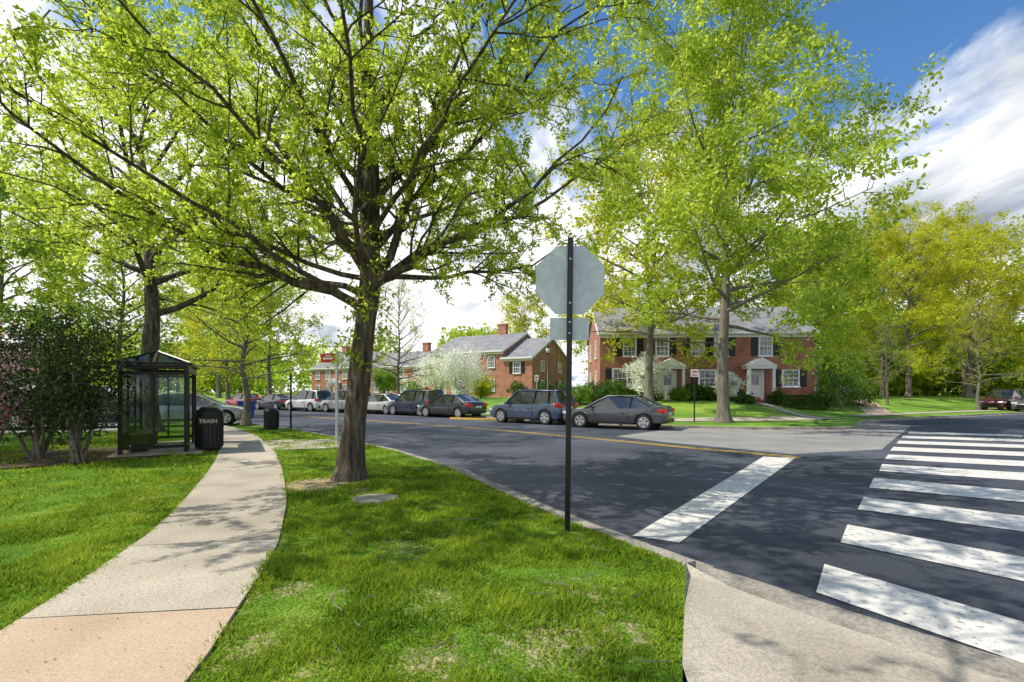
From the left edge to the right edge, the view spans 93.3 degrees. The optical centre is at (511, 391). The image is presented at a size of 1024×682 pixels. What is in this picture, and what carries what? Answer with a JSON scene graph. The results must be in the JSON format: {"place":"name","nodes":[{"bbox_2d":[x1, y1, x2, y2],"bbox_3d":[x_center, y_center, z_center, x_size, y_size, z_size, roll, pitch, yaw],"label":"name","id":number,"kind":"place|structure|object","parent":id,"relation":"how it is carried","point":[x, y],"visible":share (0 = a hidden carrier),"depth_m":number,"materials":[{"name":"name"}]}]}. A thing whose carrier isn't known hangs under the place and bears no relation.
{"place":"outdoors","nodes":[
{"label":"outdoors","id":0,"kind":"place"},
{"bbox_2d":[0,422,117,432],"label":"parking lot","id":1,"kind":"structure","parent":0,"point":[108,428],"depth_m":19.96,"materials":[{"name":"grey asphalt"}]},
{"bbox_2d":[22,386,117,428],"bbox_3d":[-17.803,0.665,20.799,4.630,1.810,2.200,0,0,-20],"label":"parked suv","id":2,"kind":"object","parent":1,"relation":"on","point":[108,412],"visible":0.05,"depth_m":20.20,"materials":[{"name":"paint"}]},
{"bbox_2d":[159,392,242,425],"bbox_3d":[-14.603,0.803,21.999,4.780,1.533,2.160,0,0,-25],"label":"parked car","id":3,"kind":"object","parent":1,"relation":"on","point":[232,414],"visible":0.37,"depth_m":21.32,"materials":[{"name":"paint"}]},
{"bbox_2d":[0,421,285,681],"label":"sidewalk","id":4,"kind":"structure","parent":0,"point":[189,607],"depth_m":3.63,"materials":[{"name":"concrete"}]},
{"bbox_2d":[195,406,223,450],"bbox_3d":[-7.979,0.955,12.747,0.650,1.130,0.657,0,0,-28],"label":"trash can","id":5,"kind":"object","parent":4,"relation":"on","point":[209,427],"visible":1,"depth_m":12.51,"materials":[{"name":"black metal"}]},
{"bbox_2d":[0,421,689,681],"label":"lawn","id":6,"kind":"structure","parent":0,"point":[288,609],"depth_m":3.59,"materials":[{"name":"plant"}]},
{"bbox_2d":[0,129,66,338],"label":"oak tree","id":7,"kind":"object","parent":6,"relation":"on","point":[13,244],"visible":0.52,"depth_m":26.90,"materials":[{"name":"green plant"}]},
{"bbox_2d":[0,161,120,386],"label":"oak tree","id":8,"kind":"object","parent":6,"relation":"on","point":[3,282],"visible":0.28,"depth_m":33.96,"materials":[{"name":"green plant"}]},
{"bbox_2d":[0,447,161,467],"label":"mulch bed","id":9,"kind":"object","parent":6,"relation":"on","point":[49,455],"visible":0.4,"depth_m":10.97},
{"bbox_2d":[0,315,47,441],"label":"cherry tree","id":10,"kind":"object","parent":9,"relation":"on","point":[16,419],"visible":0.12,"depth_m":11.54,"materials":[{"name":"green plant"}]},
{"bbox_2d":[0,290,105,459],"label":"holly tree","id":11,"kind":"object","parent":9,"relation":"on","point":[38,453],"visible":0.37,"depth_m":10.62,"materials":[{"name":"green plant"}]},
{"bbox_2d":[5,303,139,463],"bbox_3d":[-9.219,-0.212,10.295,2.054,3.509,2.293,0,0,-35],"label":"holly tree","id":12,"kind":"object","parent":9,"relation":"on","point":[76,411],"visible":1,"depth_m":10.18,"materials":[{"name":"green plant"}]},
{"bbox_2d":[7,180,208,387],"bbox_3d":[-25.269,-5.865,30.834,10.949,14.812,9.806,0,0,39],"label":"oak tree","id":13,"kind":"object","parent":6,"relation":"on","point":[58,285],"visible":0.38,"depth_m":29.08,"materials":[{"name":"green plant"}]},
{"bbox_2d":[107,350,202,457],"bbox_3d":[-9.398,0.246,13.111,1.850,2.608,3.600,0,0,-30],"label":"bus shelter","id":14,"kind":"object","parent":6,"relation":"on","point":[135,438],"visible":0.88,"depth_m":12.14,"materials":[{"name":"metal"}]},
{"bbox_2d":[0,0,348,432],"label":"oak tree","id":15,"kind":"object","parent":6,"relation":"on","point":[150,338],"visible":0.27,"depth_m":17.82,"materials":[{"name":"green plant"}]},
{"bbox_2d":[122,215,350,424],"bbox_3d":[-11.949,-3.334,21.778,8.571,9.762,7.754,0,0,0],"label":"dogwood tree","id":16,"kind":"object","parent":6,"relation":"on","point":[246,412],"visible":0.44,"depth_m":21.85,"materials":[{"name":"green plant"}]},
{"bbox_2d":[264,408,278,429],"bbox_3d":[-9.750,1.090,19.600,0.569,0.880,0.569,0,0,-20],"label":"trash can","id":17,"kind":"object","parent":6,"relation":"on","point":[271,418],"visible":1,"depth_m":19.39,"materials":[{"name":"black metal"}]},
{"bbox_2d":[263,439,339,448],"bbox_3d":[-5.950,1.522,14.100,3.900,0.001,2.700,0,0,0],"label":"bus stop pad","id":18,"kind":"object","parent":6,"relation":"on","point":[315,441],"visible":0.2,"depth_m":14.18,"materials":[{"name":"grey concrete"}]},
{"bbox_2d":[321,352,342,444],"bbox_3d":[-5.132,0.260,13.782,0.690,2.740,0.070,0,0,12],"label":"bus stop sign","id":19,"kind":"object","parent":6,"relation":"on","point":[326,359],"visible":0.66,"depth_m":13.72,"materials":[{"name":"grey metal"}]},
{"bbox_2d":[0,0,726,481],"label":"maple tree","id":20,"kind":"object","parent":6,"relation":"on","point":[368,114],"visible":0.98,"depth_m":7.43,"materials":[{"name":"green plant"}]},
{"bbox_2d":[352,494,397,502],"bbox_3d":[-1.950,1.542,6.950,0.693,0.036,0.532,0,0,0],"label":"utility cover","id":21,"kind":"object","parent":6,"relation":"on","point":[376,498],"visible":0.7,"depth_m":6.89,"materials":[{"name":"concrete"}]},
{"bbox_2d":[334,508,672,662],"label":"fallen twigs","id":22,"kind":"object","parent":6,"relation":"on","point":[529,594],"visible":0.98,"depth_m":3.73,"materials":[{"name":"brown wood"}]},
{"bbox_2d":[536,237,603,531],"bbox_3d":[0.625,-0.030,5.318,0.750,3.320,0.068,1,0,4],"label":"stop sign","id":23,"kind":"object","parent":6,"relation":"on","point":[570,280],"visible":0.86,"depth_m":5.33,"materials":[{"name":"black metal"}]},
{"bbox_2d":[0,0,1023,391],"label":"sky","id":24,"kind":"structure","parent":0,"point":[981,42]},
{"bbox_2d":[159,393,1023,426],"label":"hill lawn","id":25,"kind":"structure","parent":0,"point":[897,404],"depth_m":31.17,"materials":[{"name":"green plant"}]},
{"bbox_2d":[161,274,261,397],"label":"oak tree","id":26,"kind":"object","parent":25,"relation":"on","point":[218,394],"visible":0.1,"depth_m":65.29,"materials":[{"name":"green plant"}]},
{"bbox_2d":[165,279,267,395],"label":"oak tree","id":27,"kind":"object","parent":25,"relation":"on","point":[168,317],"visible":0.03,"depth_m":72.12,"materials":[{"name":"green plant"}]},
{"bbox_2d":[172,269,274,399],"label":"oak tree","id":28,"kind":"object","parent":25,"relation":"on","point":[194,326],"visible":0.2,"depth_m":55.99,"materials":[{"name":"green plant"}]},
{"bbox_2d":[186,259,329,392],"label":"oak tree","id":29,"kind":"object","parent":25,"relation":"on","point":[270,354],"visible":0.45,"depth_m":49.91,"materials":[{"name":"green plant"}]},
{"bbox_2d":[312,354,385,393],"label":"walls","id":30,"kind":"structure","parent":25,"relation":"on","point":[322,381],"depth_m":79.32,"materials":[{"name":"red brick"}]},
{"bbox_2d":[315,371,347,391],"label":"window frames and door","id":31,"kind":"structure","parent":30,"relation":"attached to","point":[330,381],"depth_m":77.23,"materials":[{"name":"white wood"}]},
{"bbox_2d":[370,367,404,393],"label":"shrub","id":32,"kind":"object","parent":25,"relation":"on","point":[388,384],"visible":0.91,"depth_m":49.36,"materials":[{"name":"green plant"}]},
{"bbox_2d":[370,368,429,394],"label":"walls","id":33,"kind":"structure","parent":25,"relation":"on","point":[409,373],"depth_m":70.26,"materials":[{"name":"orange brick"}]},
{"bbox_2d":[372,351,430,366],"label":"roof","id":34,"kind":"structure","parent":33,"relation":"on","point":[395,356],"depth_m":73.41,"materials":[{"name":"stone"}]},
{"bbox_2d":[372,265,444,394],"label":"oak tree","id":35,"kind":"object","parent":25,"relation":"on","point":[401,290],"visible":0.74,"depth_m":40.86,"materials":[{"name":"green plant"}]},
{"bbox_2d":[405,349,463,390],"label":"flowering dogwood","id":36,"kind":"object","parent":25,"relation":"on","point":[433,361],"visible":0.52,"depth_m":45.22,"materials":[{"name":"white plant"}]},
{"bbox_2d":[432,338,494,394],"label":"flowering dogwood","id":37,"kind":"object","parent":25,"relation":"on","point":[464,373],"visible":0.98,"depth_m":43.25,"materials":[{"name":"white plant"}]},
{"bbox_2d":[430,335,528,396],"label":"walls","id":38,"kind":"structure","parent":25,"relation":"on","point":[497,376],"depth_m":57.55,"materials":[{"name":"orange brick"}]},
{"bbox_2d":[427,332,531,356],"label":"fascia and cornice","id":39,"kind":"structure","parent":38,"relation":"attached to","point":[492,351],"depth_m":58.16,"materials":[{"name":"white wood"}]},
{"bbox_2d":[430,332,529,352],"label":"roof","id":40,"kind":"structure","parent":38,"relation":"on","point":[494,342],"depth_m":61.97,"materials":[{"name":"stone"}]},
{"bbox_2d":[469,369,496,397],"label":"shrub","id":41,"kind":"object","parent":25,"relation":"on","point":[485,386],"visible":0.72,"depth_m":48.44,"materials":[{"name":"yellow plant"}]},
{"bbox_2d":[4,287,1023,395],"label":"distant trees","id":42,"kind":"object","parent":25,"relation":"on","point":[923,385],"visible":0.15,"depth_m":79.49,"materials":[{"name":"green plant"}]},
{"bbox_2d":[506,376,528,395],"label":"shrub","id":43,"kind":"object","parent":25,"relation":"on","point":[517,387],"visible":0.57,"depth_m":52.21,"materials":[{"name":"green plant"}]},
{"bbox_2d":[485,289,562,348],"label":"oak tree","id":44,"kind":"object","parent":25,"relation":"on","point":[518,324],"visible":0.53,"depth_m":76.70,"materials":[{"name":"green plant"}]},
{"bbox_2d":[503,340,565,396],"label":"walls","id":45,"kind":"structure","parent":25,"relation":"on","point":[533,366],"depth_m":56.84,"materials":[{"name":"red brick"}]},
{"bbox_2d":[501,337,564,357],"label":"roof","id":46,"kind":"structure","parent":45,"relation":"on","point":[529,347],"depth_m":57.97,"materials":[{"name":"stone"}]},
{"bbox_2d":[500,340,565,360],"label":"fascia and cornice","id":47,"kind":"structure","parent":45,"relation":"attached to","point":[519,358],"depth_m":56.03,"materials":[{"name":"white wood"}]},
{"bbox_2d":[572,383,595,404],"bbox_3d":[4.573,0.193,32.977,2.342,1.566,2.301,0,0,-28],"label":"shrub","id":48,"kind":"object","parent":25,"relation":"on","point":[583,394],"visible":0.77,"depth_m":32.61,"materials":[{"name":"green plant"}]},
{"bbox_2d":[556,265,646,377],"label":"oak tree","id":49,"kind":"object","parent":25,"relation":"on","point":[578,351],"visible":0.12,"depth_m":60.91,"materials":[{"name":"green plant"}]},
{"bbox_2d":[591,383,624,401],"bbox_3d":[6.271,0.118,32.559,2.037,1.540,1.960,0,0,-23],"label":"shrub","id":50,"kind":"object","parent":25,"relation":"on","point":[602,393],"visible":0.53,"depth_m":32.37,"materials":[{"name":"green plant"}]},
{"bbox_2d":[600,377,628,394],"bbox_3d":[7.432,-0.145,34.549,1.949,1.811,2.094,0,0,-43],"label":"shrub","id":51,"kind":"object","parent":25,"relation":"on","point":[617,386],"visible":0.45,"depth_m":34.44,"materials":[{"name":"green plant"}]},
{"bbox_2d":[538,109,755,400],"bbox_3d":[9.265,-8.414,31.652,12.258,18.515,13.686,0,0,-42],"label":"oak tree","id":52,"kind":"object","parent":25,"relation":"on","point":[648,386],"visible":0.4,"depth_m":31.35,"materials":[{"name":"green plant"}]},
{"bbox_2d":[620,351,674,396],"bbox_3d":[9.065,-1.074,33.318,3.287,3.598,3.422,0,0,-13],"label":"flowering dogwood","id":53,"kind":"object","parent":25,"relation":"on","point":[639,382],"visible":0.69,"depth_m":32.78,"materials":[{"name":"white plant"}]},
{"bbox_2d":[482,412,826,420],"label":"footpath","id":54,"kind":"structure","parent":25,"relation":"on","point":[779,418],"depth_m":25.50,"materials":[{"name":"concrete"}]},
{"bbox_2d":[667,385,691,400],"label":"shrub","id":55,"kind":"object","parent":25,"relation":"on","point":[679,394],"visible":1,"depth_m":33.33,"materials":[{"name":"green plant"}]},
{"bbox_2d":[686,382,712,400],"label":"shrub","id":56,"kind":"object","parent":25,"relation":"on","point":[702,391],"visible":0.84,"depth_m":34.57,"materials":[{"name":"green plant"}]},
{"bbox_2d":[588,318,813,405],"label":"walls","id":57,"kind":"structure","parent":25,"relation":"on","point":[742,356],"depth_m":35.79,"materials":[{"name":"red brick"}]},
{"bbox_2d":[589,337,800,400],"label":"window frames and door","id":58,"kind":"structure","parent":57,"relation":"attached to","point":[759,363],"depth_m":35.65,"materials":[{"name":"white wood"}]},
{"bbox_2d":[614,337,797,386],"bbox_3d":[13.963,-2.170,39.071,14.455,3.680,6.415,0,0,3],"label":"window glass","id":59,"kind":"object","parent":58,"relation":"in","point":[711,374],"visible":0.59,"depth_m":35.88,"materials":[{"name":"grey glass"}]},
{"bbox_2d":[586,307,817,345],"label":"roof","id":60,"kind":"structure","parent":57,"relation":"on","point":[756,324],"depth_m":37.46,"materials":[{"name":"tile"}]},
{"bbox_2d":[586,309,819,343],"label":"fascia and cornice","id":61,"kind":"structure","parent":57,"relation":"attached to","point":[676,335],"depth_m":35.68,"materials":[{"name":"white wood"}]},
{"bbox_2d":[605,337,806,404],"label":"shutters","id":62,"kind":"object","parent":57,"relation":"attached to","point":[754,352],"visible":0.51,"depth_m":35.82,"materials":[{"name":"black wood"}]},
{"bbox_2d":[679,280,757,306],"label":"oak tree","id":63,"kind":"object","parent":25,"relation":"on","point":[714,304],"visible":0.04,"depth_m":57.38,"materials":[{"name":"green plant"}]},
{"bbox_2d":[713,371,746,400],"bbox_3d":[14.999,-0.365,33.507,2.111,2.177,2.166,0,0,0],"label":"flowering dogwood","id":64,"kind":"object","parent":25,"relation":"on","point":[735,382],"visible":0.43,"depth_m":33.06,"materials":[{"name":"white plant"}]},
{"bbox_2d":[733,391,757,403],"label":"shrub","id":65,"kind":"object","parent":25,"relation":"on","point":[744,397],"visible":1,"depth_m":31.24,"materials":[{"name":"green plant"}]},
{"bbox_2d":[575,0,948,422],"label":"oak tree","id":66,"kind":"object","parent":25,"relation":"on","point":[692,64],"visible":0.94,"depth_m":21.04,"materials":[{"name":"green plant"}]},
{"bbox_2d":[765,388,788,405],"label":"shrub","id":67,"kind":"object","parent":25,"relation":"on","point":[774,396],"visible":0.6,"depth_m":34.28,"materials":[{"name":"green plant"}]},
{"bbox_2d":[757,402,838,418],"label":"footpath","id":68,"kind":"structure","parent":25,"relation":"on","point":[782,409],"depth_m":30.28,"materials":[{"name":"concrete"}]},
{"bbox_2d":[716,212,884,353],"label":"oak tree","id":69,"kind":"object","parent":25,"relation":"on","point":[814,233],"visible":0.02,"depth_m":63.95,"materials":[{"name":"green plant"}]},
{"bbox_2d":[778,394,824,409],"bbox_3d":[20.101,0.747,33.627,2.914,1.174,1.121,0,0,0],"label":"hedge","id":70,"kind":"object","parent":25,"relation":"on","point":[805,403],"visible":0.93,"depth_m":33.23,"materials":[{"name":"green plant"}]},
{"bbox_2d":[744,204,904,390],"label":"oak tree","id":71,"kind":"object","parent":25,"relation":"on","point":[891,262],"visible":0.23,"depth_m":50.87,"materials":[{"name":"green plant"}]},
{"bbox_2d":[809,388,839,409],"bbox_3d":[22.181,0.542,34.381,1.893,1.531,1.954,0,0,34],"label":"shrub","id":72,"kind":"object","parent":25,"relation":"on","point":[829,401],"visible":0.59,"depth_m":34.09,"materials":[{"name":"green plant"}]},
{"bbox_2d":[789,280,870,392],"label":"oak tree","id":73,"kind":"object","parent":25,"relation":"on","point":[828,317],"visible":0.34,"depth_m":46.06,"materials":[{"name":"green plant"}]},
{"bbox_2d":[812,360,874,409],"bbox_3d":[23.831,-0.549,35.271,4.001,3.819,4.009,0,0,0],"label":"shrub","id":74,"kind":"object","parent":25,"relation":"on","point":[846,394],"visible":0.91,"depth_m":34.74,"materials":[{"name":"green plant"}]},
{"bbox_2d":[816,367,876,406],"bbox_3d":[25.657,-0.397,37.134,3.882,3.205,3.469,0,0,40],"label":"shrub","id":75,"kind":"object","parent":25,"relation":"on","point":[858,381],"visible":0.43,"depth_m":36.66,"materials":[{"name":"green plant"}]},
{"bbox_2d":[791,229,914,355],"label":"oak tree","id":76,"kind":"object","parent":25,"relation":"on","point":[896,323],"visible":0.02,"depth_m":69.49,"materials":[{"name":"green plant"}]},
{"bbox_2d":[839,380,883,406],"bbox_3d":[27.386,0.161,38.027,3.217,2.115,3.356,0,0,0],"label":"shrub","id":77,"kind":"object","parent":25,"relation":"on","point":[869,398],"visible":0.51,"depth_m":37.35,"materials":[{"name":"green plant"}]},
{"bbox_2d":[856,399,896,414],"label":"footpath","id":78,"kind":"structure","parent":25,"relation":"on","point":[875,410],"depth_m":35.60,"materials":[{"name":"beige concrete"}]},
{"bbox_2d":[852,311,917,404],"bbox_3d":[30.840,-2.746,40.019,4.652,7.810,5.142,0,0,41],"label":"sapling","id":79,"kind":"object","parent":25,"relation":"on","point":[886,373],"visible":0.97,"depth_m":39.96,"materials":[{"name":"green plant"}]},
{"bbox_2d":[822,235,959,396],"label":"oak tree","id":80,"kind":"object","parent":25,"relation":"on","point":[938,344],"visible":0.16,"depth_m":58.27,"materials":[{"name":"green plant"}]},
{"bbox_2d":[813,188,1010,397],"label":"oak tree","id":81,"kind":"object","parent":25,"relation":"on","point":[895,239],"visible":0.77,"depth_m":47.44,"materials":[{"name":"green plant"}]},
{"bbox_2d":[848,409,1022,416],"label":"footpath","id":82,"kind":"structure","parent":25,"relation":"on","point":[931,412],"depth_m":34.65,"materials":[{"name":"concrete"}]},
{"bbox_2d":[890,206,1023,397],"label":"oak tree","id":83,"kind":"object","parent":25,"relation":"on","point":[1014,280],"visible":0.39,"depth_m":52.28,"materials":[{"name":"green plant"}]},
{"bbox_2d":[896,218,1023,396],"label":"oak tree","id":84,"kind":"object","parent":25,"relation":"on","point":[963,369],"visible":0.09,"depth_m":61.94,"materials":[{"name":"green plant"}]},
{"bbox_2d":[909,290,1023,409],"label":"sapling","id":85,"kind":"object","parent":25,"relation":"on","point":[979,386],"visible":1,"depth_m":38.90,"materials":[{"name":"green plant"}]},
{"bbox_2d":[980,389,1023,410],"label":"parked suv","id":86,"kind":"object","parent":25,"relation":"on","point":[1003,401],"visible":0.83,"depth_m":39.49,"materials":[{"name":"paint"}]},
{"bbox_2d":[980,249,1023,361],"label":"oak tree","id":87,"kind":"object","parent":25,"relation":"on","point":[1022,255],"visible":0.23,"depth_m":62.65,"materials":[{"name":"green plant"}]},
{"bbox_2d":[1011,395,1023,411],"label":"parked car","id":88,"kind":"object","parent":25,"relation":"on","point":[1018,405],"visible":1,"depth_m":36.62,"materials":[{"name":"paint"}]},
{"bbox_2d":[236,409,1023,681],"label":"road","id":89,"kind":"structure","parent":0,"point":[806,499],"depth_m":8.05,"materials":[{"name":"grey asphalt"}]},
{"bbox_2d":[223,393,263,408],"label":"parked car","id":90,"kind":"object","parent":89,"relation":"on","point":[233,399],"visible":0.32,"depth_m":45.67,"materials":[{"name":"paint"}]},
{"bbox_2d":[255,393,295,409],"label":"parked car","id":91,"kind":"object","parent":89,"relation":"on","point":[274,400],"visible":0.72,"depth_m":42.47,"materials":[{"name":"paint"}]},
{"bbox_2d":[285,390,331,411],"bbox_3d":[-16.997,0.775,40.598,4.630,1.810,2.200,0,0,33],"label":"parked suv","id":92,"kind":"object","parent":89,"relation":"on","point":[309,400],"visible":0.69,"depth_m":39.51,"materials":[{"name":"paint"}]},
{"bbox_2d":[319,390,371,411],"bbox_3d":[-12.998,0.775,37.998,4.630,1.810,2.200,0,0,33],"label":"parked suv","id":93,"kind":"object","parent":89,"relation":"on","point":[328,405],"visible":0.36,"depth_m":37.52,"materials":[{"name":"paint"}]},
{"bbox_2d":[367,394,407,414],"bbox_3d":[-9.498,0.913,35.698,4.780,1.533,2.160,0,0,38],"label":"parked car","id":94,"kind":"object","parent":89,"relation":"on","point":[377,402],"visible":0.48,"depth_m":34.73,"materials":[{"name":"paint"}]},
{"bbox_2d":[386,390,443,415],"bbox_3d":[-6.598,0.775,33.298,4.630,1.810,2.200,0,0,38],"label":"parked suv","id":95,"kind":"object","parent":89,"relation":"on","point":[408,401],"visible":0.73,"depth_m":32.39,"materials":[{"name":"paint"}]},
{"bbox_2d":[417,394,487,417],"bbox_3d":[-3.898,0.913,30.998,4.780,1.533,2.160,0,0,38],"label":"parked car","id":96,"kind":"object","parent":89,"relation":"on","point":[459,405],"visible":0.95,"depth_m":29.99,"materials":[{"name":"paint"}]},
{"bbox_2d":[234,422,713,567],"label":"kerb","id":97,"kind":"structure","parent":89,"relation":"on","point":[664,553],"depth_m":6.04,"materials":[{"name":"concrete"}]},
{"bbox_2d":[12,458,982,681],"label":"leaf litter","id":98,"kind":"object","parent":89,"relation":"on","point":[436,579],"visible":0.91,"depth_m":3.96,"materials":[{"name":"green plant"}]},
{"bbox_2d":[260,414,797,457],"bbox_3d":[-10.790,1.622,27.764,47.759,0.001,2.412,0,0,39],"label":"line","id":99,"kind":"object","parent":89,"relation":"on","point":[598,439],"visible":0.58,"depth_m":15.71,"materials":[{"name":"yellow paint"}]},
{"bbox_2d":[489,389,577,424],"bbox_3d":[1.052,0.775,25.298,4.630,1.810,2.200,0,0,38],"label":"parked suv","id":100,"kind":"object","parent":89,"relation":"on","point":[545,406],"visible":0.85,"depth_m":24.26,"materials":[{"name":"paint"}]},
{"bbox_2d":[563,395,674,429],"bbox_3d":[4.753,0.913,21.898,4.780,1.533,2.160,0,0,31],"label":"parked car","id":101,"kind":"object","parent":89,"relation":"on","point":[642,412],"visible":0.97,"depth_m":20.99,"materials":[{"name":"paint"}]},
{"bbox_2d":[255,407,1023,429],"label":"kerb","id":102,"kind":"structure","parent":89,"relation":"on","point":[862,424],"depth_m":23.62,"materials":[{"name":"concrete"}]},
{"bbox_2d":[633,456,794,541],"bbox_3d":[4.089,1.622,8.701,0.667,0.001,8.483,0,0,38],"label":"stop line","id":103,"kind":"object","parent":89,"relation":"on","point":[690,517],"visible":1,"depth_m":7.01,"materials":[{"name":"white paint"}]},
{"bbox_2d":[618,422,909,453],"bbox_3d":[11.772,1.626,20.744,7.620,0.001,18.054,0,0,42],"label":"road patch","id":104,"kind":"object","parent":89,"relation":"on","point":[877,436],"visible":1,"depth_m":16.76,"materials":[{"name":"grey asphalt"}]},
{"bbox_2d":[682,563,1011,681],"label":"sidewalk ramp","id":105,"kind":"structure","parent":89,"relation":"on","point":[731,634],"depth_m":2.95,"materials":[{"name":"concrete"}]},
{"bbox_2d":[696,565,1023,681],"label":"gutter","id":106,"kind":"object","parent":89,"relation":"on","point":[1001,667],"visible":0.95,"depth_m":3.29,"materials":[{"name":"concrete"}]},
{"bbox_2d":[816,432,1023,662],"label":"crosswalk","id":107,"kind":"structure","parent":89,"relation":"on","point":[1001,635],"depth_m":4.87,"materials":[{"name":"white paint"}]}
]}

